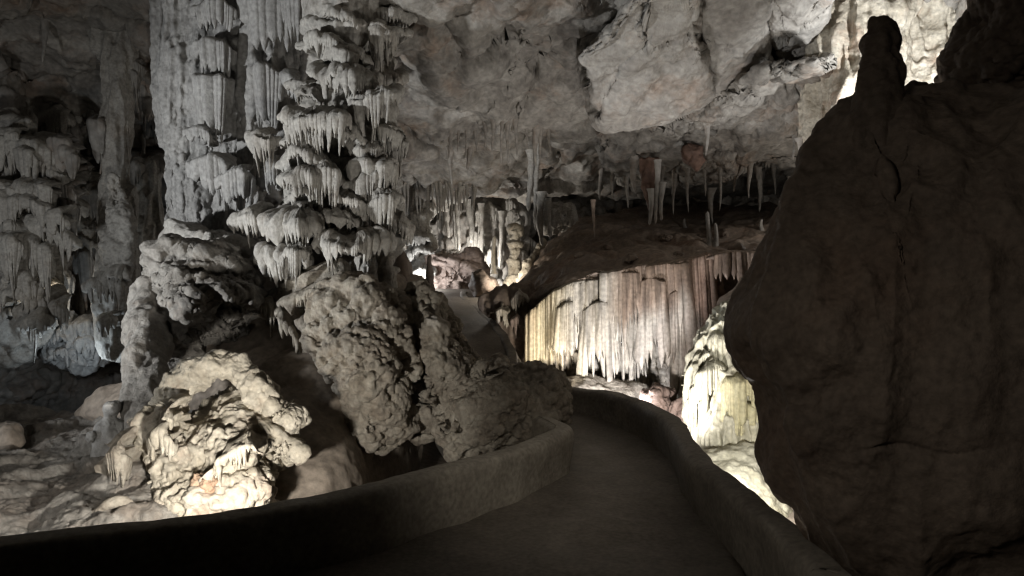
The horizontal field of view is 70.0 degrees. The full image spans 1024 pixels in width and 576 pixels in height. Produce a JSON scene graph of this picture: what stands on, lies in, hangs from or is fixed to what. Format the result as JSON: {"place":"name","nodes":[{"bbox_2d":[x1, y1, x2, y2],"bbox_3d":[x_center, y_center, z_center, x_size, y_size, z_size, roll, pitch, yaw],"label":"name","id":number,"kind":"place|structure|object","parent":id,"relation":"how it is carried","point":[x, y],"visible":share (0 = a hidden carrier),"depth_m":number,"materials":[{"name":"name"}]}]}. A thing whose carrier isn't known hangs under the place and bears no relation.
{"place":"outdoors","nodes":[
{"label":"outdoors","id":0,"kind":"place"},
{"bbox_2d":[0,51,283,412],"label":"cave wall","id":1,"kind":"structure","parent":0,"point":[38,382],"depth_m":13.69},
{"bbox_2d":[0,57,165,369],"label":"flowstone cascade","id":2,"kind":"object","parent":1,"relation":"attached to","point":[49,179],"visible":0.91,"depth_m":11.17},
{"bbox_2d":[51,277,63,285],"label":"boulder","id":3,"kind":"object","parent":2,"relation":"on","point":[55,280],"visible":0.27,"depth_m":11.48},
{"bbox_2d":[36,310,109,376],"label":"flowstone cascade","id":4,"kind":"object","parent":2,"relation":"attached to","point":[72,349],"visible":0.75,"depth_m":12.06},
{"bbox_2d":[86,27,140,363],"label":"flowstone column","id":5,"kind":"structure","parent":2,"relation":"attached to","point":[117,270],"depth_m":11.37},
{"bbox_2d":[130,155,163,252],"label":"flowstone column","id":6,"kind":"structure","parent":2,"relation":"attached to","point":[150,214],"depth_m":12.60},
{"bbox_2d":[188,274,422,500],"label":"clay slope","id":7,"kind":"structure","parent":0,"point":[339,459],"depth_m":7.54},
{"bbox_2d":[139,233,268,369],"bbox_3d":[-3.608,0.494,8.485,1.558,2.212,2.111,0,0,-29],"label":"rock mass","id":8,"kind":"object","parent":7,"relation":"on","point":[211,291],"visible":0.75,"depth_m":7.86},
{"bbox_2d":[202,231,213,239],"bbox_3d":[-3.696,-0.493,9.093,0.391,0.422,0.314,0,0,0],"label":"stalagmite","id":9,"kind":"object","parent":8,"relation":"on","point":[207,235],"visible":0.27,"depth_m":9.06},
{"bbox_2d":[250,257,352,353],"bbox_3d":[-2.466,0.360,8.265,1.358,1.424,0.751,0,0,0],"label":"flowstone ledge","id":10,"kind":"object","parent":7,"relation":"on","point":[286,308],"visible":0.67,"depth_m":8.12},
{"bbox_2d":[227,0,417,289],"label":"flowstone column","id":11,"kind":"structure","parent":7,"relation":"on","point":[343,142],"depth_m":8.49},
{"bbox_2d":[294,270,423,455],"bbox_3d":[-1.691,0.797,8.008,1.644,1.984,1.650,0,0,18],"label":"boulder","id":12,"kind":"object","parent":7,"relation":"on","point":[357,340],"visible":0.88,"depth_m":7.51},
{"bbox_2d":[393,251,412,280],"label":"boulder","id":13,"kind":"object","parent":7,"relation":"on","point":[402,262],"visible":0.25,"depth_m":10.26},
{"bbox_2d":[0,0,966,211],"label":"cave ceiling","id":14,"kind":"structure","parent":0,"point":[470,65],"depth_m":12.32,"materials":[{"name":"stone"}]},
{"bbox_2d":[39,19,49,63],"bbox_3d":[-7.510,-3.983,11.740,0.192,0.780,0.199,0,0,0],"label":"stalactite","id":15,"kind":"object","parent":14,"relation":"hanging from","point":[45,23],"visible":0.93,"depth_m":11.70},
{"bbox_2d":[149,0,307,267],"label":"flowstone column","id":16,"kind":"structure","parent":14,"relation":"attached to","point":[222,71],"depth_m":10.33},
{"bbox_2d":[158,218,257,258],"bbox_3d":[-4.019,-0.608,9.813,1.607,0.650,1.072,0,0,0],"label":"flowstone bulge","id":17,"kind":"object","parent":16,"relation":"attached to","point":[186,229],"visible":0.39,"depth_m":9.47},
{"bbox_2d":[402,185,406,214],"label":"stalactite","id":18,"kind":"object","parent":14,"relation":"hanging from","point":[404,190],"visible":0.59,"depth_m":16.39},
{"bbox_2d":[406,184,408,213],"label":"stalactite","id":19,"kind":"object","parent":14,"relation":"hanging from","point":[407,188],"visible":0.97,"depth_m":16.35},
{"bbox_2d":[411,186,414,211],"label":"stalactite","id":20,"kind":"object","parent":14,"relation":"hanging from","point":[412,196],"visible":0.62,"depth_m":16.71},
{"bbox_2d":[415,182,418,218],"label":"stalactite","id":21,"kind":"object","parent":14,"relation":"hanging from","point":[416,197],"visible":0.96,"depth_m":16.41},
{"bbox_2d":[404,194,438,278],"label":"flowstone column","id":22,"kind":"structure","parent":14,"relation":"attached to","point":[422,245],"depth_m":16.47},
{"bbox_2d":[426,186,428,217],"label":"stalactite","id":23,"kind":"object","parent":14,"relation":"hanging from","point":[427,190],"visible":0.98,"depth_m":15.68},
{"bbox_2d":[428,186,430,211],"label":"stalactite","id":24,"kind":"object","parent":14,"relation":"hanging from","point":[429,187],"visible":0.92,"depth_m":15.68},
{"bbox_2d":[431,184,433,218],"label":"stalactite","id":25,"kind":"object","parent":14,"relation":"hanging from","point":[432,189],"visible":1,"depth_m":15.54},
{"bbox_2d":[434,182,438,217],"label":"stalactite","id":26,"kind":"object","parent":14,"relation":"hanging from","point":[436,193],"visible":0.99,"depth_m":15.51},
{"bbox_2d":[438,181,442,224],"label":"stalactite","id":27,"kind":"object","parent":14,"relation":"hanging from","point":[440,187],"visible":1,"depth_m":15.49},
{"bbox_2d":[444,181,448,208],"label":"stalactite","id":28,"kind":"object","parent":14,"relation":"hanging from","point":[447,189],"visible":0.99,"depth_m":15.42},
{"bbox_2d":[447,182,452,215],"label":"stalactite","id":29,"kind":"object","parent":14,"relation":"hanging from","point":[451,189],"visible":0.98,"depth_m":15.35},
{"bbox_2d":[447,146,453,185],"bbox_3d":[-1.186,-2.343,14.165,0.190,0.769,0.187,0,0,0],"label":"stalactite","id":30,"kind":"object","parent":14,"relation":"hanging from","point":[450,161],"visible":0.92,"depth_m":14.13,"materials":[{"name":"stone"}]},
{"bbox_2d":[448,130,452,157],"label":"stalactite","id":31,"kind":"object","parent":14,"relation":"hanging from","point":[450,133],"visible":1,"depth_m":13.37,"materials":[{"name":"stone"}]},
{"bbox_2d":[454,189,456,212],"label":"stalactite","id":32,"kind":"object","parent":14,"relation":"hanging from","point":[455,191],"visible":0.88,"depth_m":15.62},
{"bbox_2d":[457,182,462,209],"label":"stalactite","id":33,"kind":"object","parent":14,"relation":"hanging from","point":[458,190],"visible":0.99,"depth_m":15.29},
{"bbox_2d":[459,186,463,212],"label":"stalactite","id":34,"kind":"object","parent":14,"relation":"hanging from","point":[461,190],"visible":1,"depth_m":15.31},
{"bbox_2d":[462,184,464,211],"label":"stalactite","id":35,"kind":"object","parent":14,"relation":"hanging from","point":[463,192],"visible":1,"depth_m":15.33},
{"bbox_2d":[465,129,467,161],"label":"stalactite","id":36,"kind":"object","parent":14,"relation":"hanging from","point":[466,131],"visible":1,"depth_m":13.43,"materials":[{"name":"stone"}]},
{"bbox_2d":[466,146,474,170],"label":"stalactite","id":37,"kind":"object","parent":14,"relation":"hanging from","point":[470,150],"visible":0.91,"depth_m":14.03,"materials":[{"name":"stone"}]},
{"bbox_2d":[472,184,476,209],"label":"stalactite","id":38,"kind":"object","parent":14,"relation":"hanging from","point":[474,192],"visible":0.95,"depth_m":15.41},
{"bbox_2d":[482,120,486,146],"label":"stalactite","id":39,"kind":"object","parent":14,"relation":"hanging from","point":[485,129],"visible":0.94,"depth_m":13.32,"materials":[{"name":"stone"}]},
{"bbox_2d":[490,119,495,149],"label":"stalactite","id":40,"kind":"object","parent":14,"relation":"hanging from","point":[493,125],"visible":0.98,"depth_m":12.82,"materials":[{"name":"stone"}]},
{"bbox_2d":[500,120,504,165],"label":"stalactite","id":41,"kind":"object","parent":14,"relation":"hanging from","point":[501,129],"visible":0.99,"depth_m":12.81,"materials":[{"name":"stone"}]},
{"bbox_2d":[505,121,510,164],"bbox_3d":[-0.069,-2.571,12.970,0.115,0.833,0.134,0,0,0],"label":"stalactite","id":42,"kind":"object","parent":14,"relation":"hanging from","point":[507,126],"visible":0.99,"depth_m":12.96,"materials":[{"name":"stone"}]},
{"bbox_2d":[513,119,517,155],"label":"stalactite","id":43,"kind":"object","parent":14,"relation":"hanging from","point":[515,124],"visible":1,"depth_m":13.03,"materials":[{"name":"stone"}]},
{"bbox_2d":[532,125,540,165],"bbox_3d":[0.455,-2.578,13.266,0.208,0.790,0.190,0,0,0],"label":"stalactite","id":44,"kind":"object","parent":14,"relation":"hanging from","point":[536,129],"visible":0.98,"depth_m":13.23,"materials":[{"name":"stone"}]},
{"bbox_2d":[525,143,551,245],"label":"stalactite column","id":45,"kind":"structure","parent":14,"relation":"hanging from","point":[541,201],"depth_m":14.04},
{"bbox_2d":[538,127,543,163],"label":"stalactite","id":46,"kind":"object","parent":14,"relation":"hanging from","point":[540,138],"visible":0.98,"depth_m":13.26,"materials":[{"name":"stone"}]},
{"bbox_2d":[547,129,550,154],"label":"stalactite","id":47,"kind":"object","parent":14,"relation":"hanging from","point":[549,136],"visible":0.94,"depth_m":13.66,"materials":[{"name":"stone"}]},
{"bbox_2d":[591,199,595,236],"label":"stalactite","id":48,"kind":"object","parent":14,"relation":"hanging from","point":[593,201],"visible":1,"depth_m":12.60},
{"bbox_2d":[598,167,603,199],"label":"stalactite","id":49,"kind":"object","parent":14,"relation":"hanging from","point":[601,170],"visible":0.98,"depth_m":16.71,"materials":[{"name":"stone"}]},
{"bbox_2d":[577,0,715,133],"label":"ceiling slab","id":50,"kind":"structure","parent":14,"relation":"attached to","point":[643,64],"depth_m":10.01,"materials":[{"name":"stone"}]},
{"bbox_2d":[595,52,837,188],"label":"ceiling slab","id":51,"kind":"structure","parent":14,"relation":"attached to","point":[752,117],"depth_m":12.65,"materials":[{"name":"stone"}]},
{"bbox_2d":[610,171,614,196],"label":"stalactite","id":52,"kind":"object","parent":51,"relation":"hanging from","point":[612,179],"visible":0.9,"depth_m":14.87,"materials":[{"name":"stone"}]},
{"bbox_2d":[624,175,628,207],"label":"stalactite","id":53,"kind":"object","parent":51,"relation":"hanging from","point":[626,179],"visible":0.99,"depth_m":14.71,"materials":[{"name":"stone"}]},
{"bbox_2d":[629,155,640,192],"bbox_3d":[2.374,-2.166,13.988,0.274,0.710,0.277,0,0,26],"label":"stalactite","id":54,"kind":"object","parent":51,"relation":"hanging from","point":[633,163],"visible":0.98,"depth_m":13.93,"materials":[{"name":"stone"}]},
{"bbox_2d":[639,156,666,224],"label":"stalactite column","id":55,"kind":"structure","parent":51,"relation":"hanging from","point":[653,187],"depth_m":13.19,"materials":[{"name":"stone"}]},
{"bbox_2d":[660,165,664,181],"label":"stalactite","id":56,"kind":"object","parent":51,"relation":"hanging from","point":[662,173],"visible":0.3,"depth_m":14.16,"materials":[{"name":"stone"}]},
{"bbox_2d":[671,168,677,213],"bbox_3d":[3.205,-1.889,14.331,0.164,0.911,0.155,0,0,0],"label":"stalactite","id":57,"kind":"object","parent":51,"relation":"hanging from","point":[674,178],"visible":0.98,"depth_m":14.30,"materials":[{"name":"stone"}]},
{"bbox_2d":[685,168,689,210],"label":"stalactite","id":58,"kind":"object","parent":51,"relation":"hanging from","point":[687,173],"visible":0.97,"depth_m":14.05,"materials":[{"name":"stone"}]},
{"bbox_2d":[681,143,705,171],"bbox_3d":[3.242,-2.357,13.241,0.460,0.565,0.703,0,0,0],"label":"stained patch","id":59,"kind":"object","parent":51,"relation":"attached to","point":[692,156],"visible":1,"depth_m":12.94,"materials":[{"name":"stone"}]},
{"bbox_2d":[702,169,705,196],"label":"stalactite","id":60,"kind":"object","parent":51,"relation":"hanging from","point":[704,174],"visible":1,"depth_m":14.01,"materials":[{"name":"stone"}]},
{"bbox_2d":[704,125,709,155],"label":"stalactite","id":61,"kind":"object","parent":51,"relation":"hanging from","point":[707,130],"visible":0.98,"depth_m":12.28,"materials":[{"name":"stone"}]},
{"bbox_2d":[706,188,716,223],"bbox_3d":[4.217,-1.728,15.415,0.205,0.756,0.225,0,0,-37],"label":"stalactite","id":62,"kind":"object","parent":51,"relation":"hanging from","point":[710,194],"visible":1,"depth_m":15.38,"materials":[{"name":"stone"}]},
{"bbox_2d":[717,167,721,209],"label":"stalactite","id":63,"kind":"object","parent":51,"relation":"hanging from","point":[719,171],"visible":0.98,"depth_m":13.88,"materials":[{"name":"stone"}]},
{"bbox_2d":[747,163,753,196],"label":"stalactite","id":64,"kind":"object","parent":51,"relation":"hanging from","point":[749,170],"visible":0.98,"depth_m":13.90,"materials":[{"name":"stone"}]},
{"bbox_2d":[753,164,761,211],"bbox_3d":[5.030,-2.046,14.989,0.216,0.997,0.238,0,0,0],"label":"stalactite","id":65,"kind":"object","parent":51,"relation":"hanging from","point":[758,171],"visible":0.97,"depth_m":14.95,"materials":[{"name":"stone"}]},
{"bbox_2d":[791,131,797,158],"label":"stalactite","id":66,"kind":"object","parent":51,"relation":"hanging from","point":[794,136],"visible":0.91,"depth_m":12.79,"materials":[{"name":"stone"}]},
{"bbox_2d":[795,137,802,150],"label":"stalactite","id":67,"kind":"object","parent":51,"relation":"hanging from","point":[799,141],"visible":0.23,"depth_m":10.90,"materials":[{"name":"stone"}]},
{"bbox_2d":[701,0,773,97],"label":"ceiling slab","id":68,"kind":"structure","parent":14,"relation":"attached to","point":[736,36],"depth_m":10.08,"materials":[{"name":"stone"}]},
{"bbox_2d":[762,170,765,201],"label":"stalactite","id":69,"kind":"object","parent":14,"relation":"hanging from","point":[763,173],"visible":0.5,"depth_m":17.03,"materials":[{"name":"stone"}]},
{"bbox_2d":[771,165,775,193],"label":"stalactite","id":70,"kind":"object","parent":14,"relation":"hanging from","point":[773,169],"visible":0.91,"depth_m":15.67,"materials":[{"name":"stone"}]},
{"bbox_2d":[768,0,834,61],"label":"ceiling slab","id":71,"kind":"structure","parent":14,"relation":"attached to","point":[796,27],"depth_m":10.09,"materials":[{"name":"stone"}]},
{"bbox_2d":[286,289,744,575],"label":"path","id":72,"kind":"structure","parent":0,"point":[614,501],"depth_m":4.83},
{"bbox_2d":[0,416,573,575],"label":"parapet","id":73,"kind":"structure","parent":72,"relation":"on","point":[286,537],"depth_m":4.12,"materials":[{"name":"concrete"}]},
{"bbox_2d":[425,255,434,290],"bbox_3d":[-1.250,-0.056,11.200,0.317,0.906,0.296,0,0,0],"label":"stalagmite","id":74,"kind":"object","parent":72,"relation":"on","point":[429,275],"visible":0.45,"depth_m":11.17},
{"bbox_2d":[434,290,514,365],"bbox_3d":[-0.815,1.033,8.885,2.989,2.009,1.184,0,0,0],"label":"rock mass","id":75,"kind":"object","parent":72,"relation":"on","point":[452,316],"visible":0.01,"depth_m":8.85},
{"bbox_2d":[468,269,498,296],"bbox_3d":[-0.563,-0.079,14.998,0.644,0.620,0.605,0,0,-42],"label":"boulder","id":76,"kind":"object","parent":72,"relation":"on","point":[481,282],"visible":0.73,"depth_m":14.75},
{"bbox_2d":[477,280,534,361],"bbox_3d":[0.012,0.625,12.542,1.080,1.512,1.192,0,0,32],"label":"rock ledge","id":77,"kind":"object","parent":72,"relation":"on","point":[506,308],"visible":0.67,"depth_m":12.17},
{"bbox_2d":[502,223,523,285],"bbox_3d":[0.036,-0.685,15.308,0.484,1.398,0.565,0,0,0],"label":"stalagmite","id":78,"kind":"object","parent":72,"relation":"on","point":[514,242],"visible":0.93,"depth_m":15.26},
{"bbox_2d":[460,290,851,575],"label":"parapet","id":79,"kind":"structure","parent":72,"relation":"on","point":[755,534],"depth_m":4.68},
{"bbox_2d":[406,194,698,285],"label":"cave wall","id":80,"kind":"structure","parent":0,"point":[584,207],"depth_m":19.92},
{"bbox_2d":[423,246,490,288],"bbox_3d":[-1.321,-0.328,16.827,1.669,1.253,1.406,0,0,0],"label":"flowstone bulge","id":81,"kind":"object","parent":80,"relation":"attached to","point":[456,270],"visible":0.7,"depth_m":16.38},
{"bbox_2d":[435,197,537,271],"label":"flowstone cascade","id":82,"kind":"object","parent":80,"relation":"attached to","point":[484,223],"visible":0.7,"depth_m":18.48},
{"bbox_2d":[543,201,577,235],"bbox_3d":[0.868,-1.359,14.433,0.903,0.713,0.851,0,0,0],"label":"flowstone bulge","id":83,"kind":"object","parent":80,"relation":"attached to","point":[564,217],"visible":0.69,"depth_m":14.17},
{"bbox_2d":[419,441,794,523],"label":"cave floor","id":84,"kind":"structure","parent":0,"point":[432,455],"depth_m":10.29,"materials":[{"name":"grey stone"}]},
{"bbox_2d":[0,403,191,535],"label":"rock slope","id":85,"kind":"structure","parent":84,"relation":"on","point":[50,479],"depth_m":6.12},
{"bbox_2d":[0,421,25,449],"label":"boulder","id":86,"kind":"object","parent":85,"relation":"on","point":[12,436],"visible":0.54,"depth_m":7.20,"materials":[{"name":"brown stone"}]},
{"bbox_2d":[74,382,121,420],"bbox_3d":[-4.572,1.411,8.402,0.692,0.744,1.258,0,0,-41],"label":"boulder","id":87,"kind":"object","parent":85,"relation":"on","point":[90,407],"visible":0.28,"depth_m":8.11,"materials":[{"name":"brown stone"}]},
{"bbox_2d":[85,400,123,456],"bbox_3d":[-3.635,1.272,6.584,0.327,0.515,0.288,0,0,0],"label":"stalagmite","id":88,"kind":"object","parent":85,"relation":"on","point":[108,426],"visible":0.79,"depth_m":6.51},
{"bbox_2d":[92,495,132,512],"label":"rock","id":89,"kind":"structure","parent":85,"relation":"on","point":[117,501],"depth_m":5.44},
{"bbox_2d":[94,426,142,487],"bbox_3d":[-3.167,1.341,5.902,0.359,0.447,0.546,0,0,0],"label":"flowstone apron","id":90,"kind":"object","parent":85,"relation":"on","point":[118,458],"visible":0.99,"depth_m":5.74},
{"bbox_2d":[118,275,174,429],"bbox_3d":[-3.573,0.923,7.187,0.551,2.245,2.523,0,0,-25],"label":"rock pillar","id":91,"kind":"object","parent":85,"relation":"on","point":[147,343],"visible":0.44,"depth_m":7.16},
{"bbox_2d":[124,349,311,516],"bbox_3d":[-2.577,1.417,6.249,1.786,1.786,1.554,0,0,0],"label":"rock mound","id":92,"kind":"object","parent":84,"relation":"on","point":[239,444],"visible":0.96,"depth_m":6.00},
{"bbox_2d":[404,278,481,445],"bbox_3d":[-0.719,0.821,8.293,1.209,1.875,1.415,0,0,0],"label":"boulder","id":93,"kind":"object","parent":84,"relation":"on","point":[449,356],"visible":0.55,"depth_m":7.82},
{"bbox_2d":[491,236,496,273],"bbox_3d":[-0.377,-0.710,15.597,0.140,0.819,0.133,0,0,-42],"label":"stalagmite","id":94,"kind":"object","parent":84,"relation":"on","point":[493,267],"visible":1,"depth_m":15.56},
{"bbox_2d":[429,357,573,462],"bbox_3d":[-0.105,1.317,7.377,1.479,1.226,1.341,0,0,0],"label":"boulder","id":95,"kind":"object","parent":84,"relation":"on","point":[495,404],"visible":0.74,"depth_m":6.98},
{"bbox_2d":[567,373,648,398],"bbox_3d":[1.266,1.844,10.929,1.911,1.232,1.083,0,0,0],"label":"boulder","id":96,"kind":"object","parent":84,"relation":"on","point":[627,387],"visible":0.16,"depth_m":10.64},
{"bbox_2d":[517,201,777,307],"bbox_3d":[3.834,-0.340,15.214,6.484,4.023,9.779,0,0,23],"label":"rock bank","id":97,"kind":"object","parent":84,"relation":"on","point":[557,264],"visible":0.35,"depth_m":14.11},
{"bbox_2d":[516,238,546,281],"bbox_3d":[0.434,-0.521,14.918,0.749,1.032,0.344,0,0,-29],"label":"flowstone tail","id":98,"kind":"object","parent":97,"relation":"on","point":[528,263],"visible":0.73,"depth_m":14.83},
{"bbox_2d":[601,244,612,249],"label":"loose stone","id":99,"kind":"object","parent":97,"relation":"on","point":[606,247],"visible":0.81,"depth_m":13.53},
{"bbox_2d":[624,253,637,263],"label":"loose stone","id":100,"kind":"object","parent":97,"relation":"on","point":[630,258],"visible":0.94,"depth_m":11.42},
{"bbox_2d":[524,250,754,398],"bbox_3d":[1.893,0.739,11.198,3.683,2.601,1.223,0,0,14],"label":"stalactite curtain","id":101,"kind":"object","parent":97,"relation":"hanging from","point":[638,323],"visible":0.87,"depth_m":10.85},
{"bbox_2d":[659,234,672,241],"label":"loose stone","id":102,"kind":"object","parent":97,"relation":"on","point":[666,237],"visible":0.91,"depth_m":13.74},
{"bbox_2d":[706,211,712,245],"bbox_3d":[3.584,-1.075,13.277,0.158,0.639,0.158,0,0,0],"label":"stalagmite","id":103,"kind":"object","parent":97,"relation":"on","point":[709,241],"visible":0.98,"depth_m":13.24,"materials":[{"name":"stone"}]},
{"bbox_2d":[713,223,718,246],"bbox_3d":[3.680,-0.961,13.229,0.141,0.440,0.136,0,0,0],"label":"stalagmite","id":104,"kind":"object","parent":97,"relation":"on","point":[716,242],"visible":0.96,"depth_m":13.20,"materials":[{"name":"stone"}]},
{"bbox_2d":[699,276,742,328],"bbox_3d":[3.407,0.126,9.962,1.954,1.498,1.122,0,0,-25],"label":"rock shoulder","id":105,"kind":"object","parent":97,"relation":"on","point":[726,297],"visible":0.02,"depth_m":9.65},
{"bbox_2d":[721,230,729,237],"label":"loose stone","id":106,"kind":"object","parent":97,"relation":"on","point":[725,233],"visible":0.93,"depth_m":14.16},
{"bbox_2d":[727,241,745,249],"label":"loose stone","id":107,"kind":"object","parent":97,"relation":"on","point":[735,245],"visible":0.62,"depth_m":11.52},
{"bbox_2d":[759,219,763,230],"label":"stalagmite","id":108,"kind":"object","parent":97,"relation":"on","point":[761,228],"visible":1,"depth_m":14.09,"materials":[{"name":"stone"}]},
{"bbox_2d":[639,382,676,410],"bbox_3d":[1.989,1.578,9.918,0.458,0.596,0.837,0,0,20],"label":"boulder","id":109,"kind":"object","parent":84,"relation":"on","point":[657,394],"visible":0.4,"depth_m":9.62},
{"bbox_2d":[681,300,758,449],"bbox_3d":[2.770,1.398,9.005,1.205,2.579,1.312,0,0,-20],"label":"flowstone cone","id":110,"kind":"object","parent":84,"relation":"on","point":[718,406],"visible":0.56,"depth_m":8.78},
{"bbox_2d":[668,396,682,421],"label":"boulder","id":111,"kind":"object","parent":110,"relation":"on","point":[675,407],"visible":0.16,"depth_m":9.42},
{"bbox_2d":[703,440,792,517],"bbox_3d":[2.579,2.268,8.077,1.108,1.021,1.808,0,0,0],"label":"boulder","id":112,"kind":"object","parent":84,"relation":"on","point":[738,461],"visible":0.17,"depth_m":7.96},
{"bbox_2d":[723,79,1023,575],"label":"flowstone mass","id":113,"kind":"object","parent":84,"relation":"on","point":[873,330],"visible":0.98,"depth_m":3.91,"materials":[{"name":"stone"}]},
{"bbox_2d":[850,15,906,151],"bbox_3d":[2.277,-0.923,4.560,0.590,1.601,0.727,0,0,25],"label":"stalagmite","id":114,"kind":"object","parent":113,"relation":"on","point":[878,95],"visible":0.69,"depth_m":4.41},
{"bbox_2d":[933,0,1023,84],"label":"boulder","id":115,"kind":"object","parent":113,"relation":"on","point":[984,43],"visible":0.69,"depth_m":5.11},
{"bbox_2d":[797,0,955,142],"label":"flowstone wall","id":116,"kind":"structure","parent":0,"point":[925,28],"depth_m":10.17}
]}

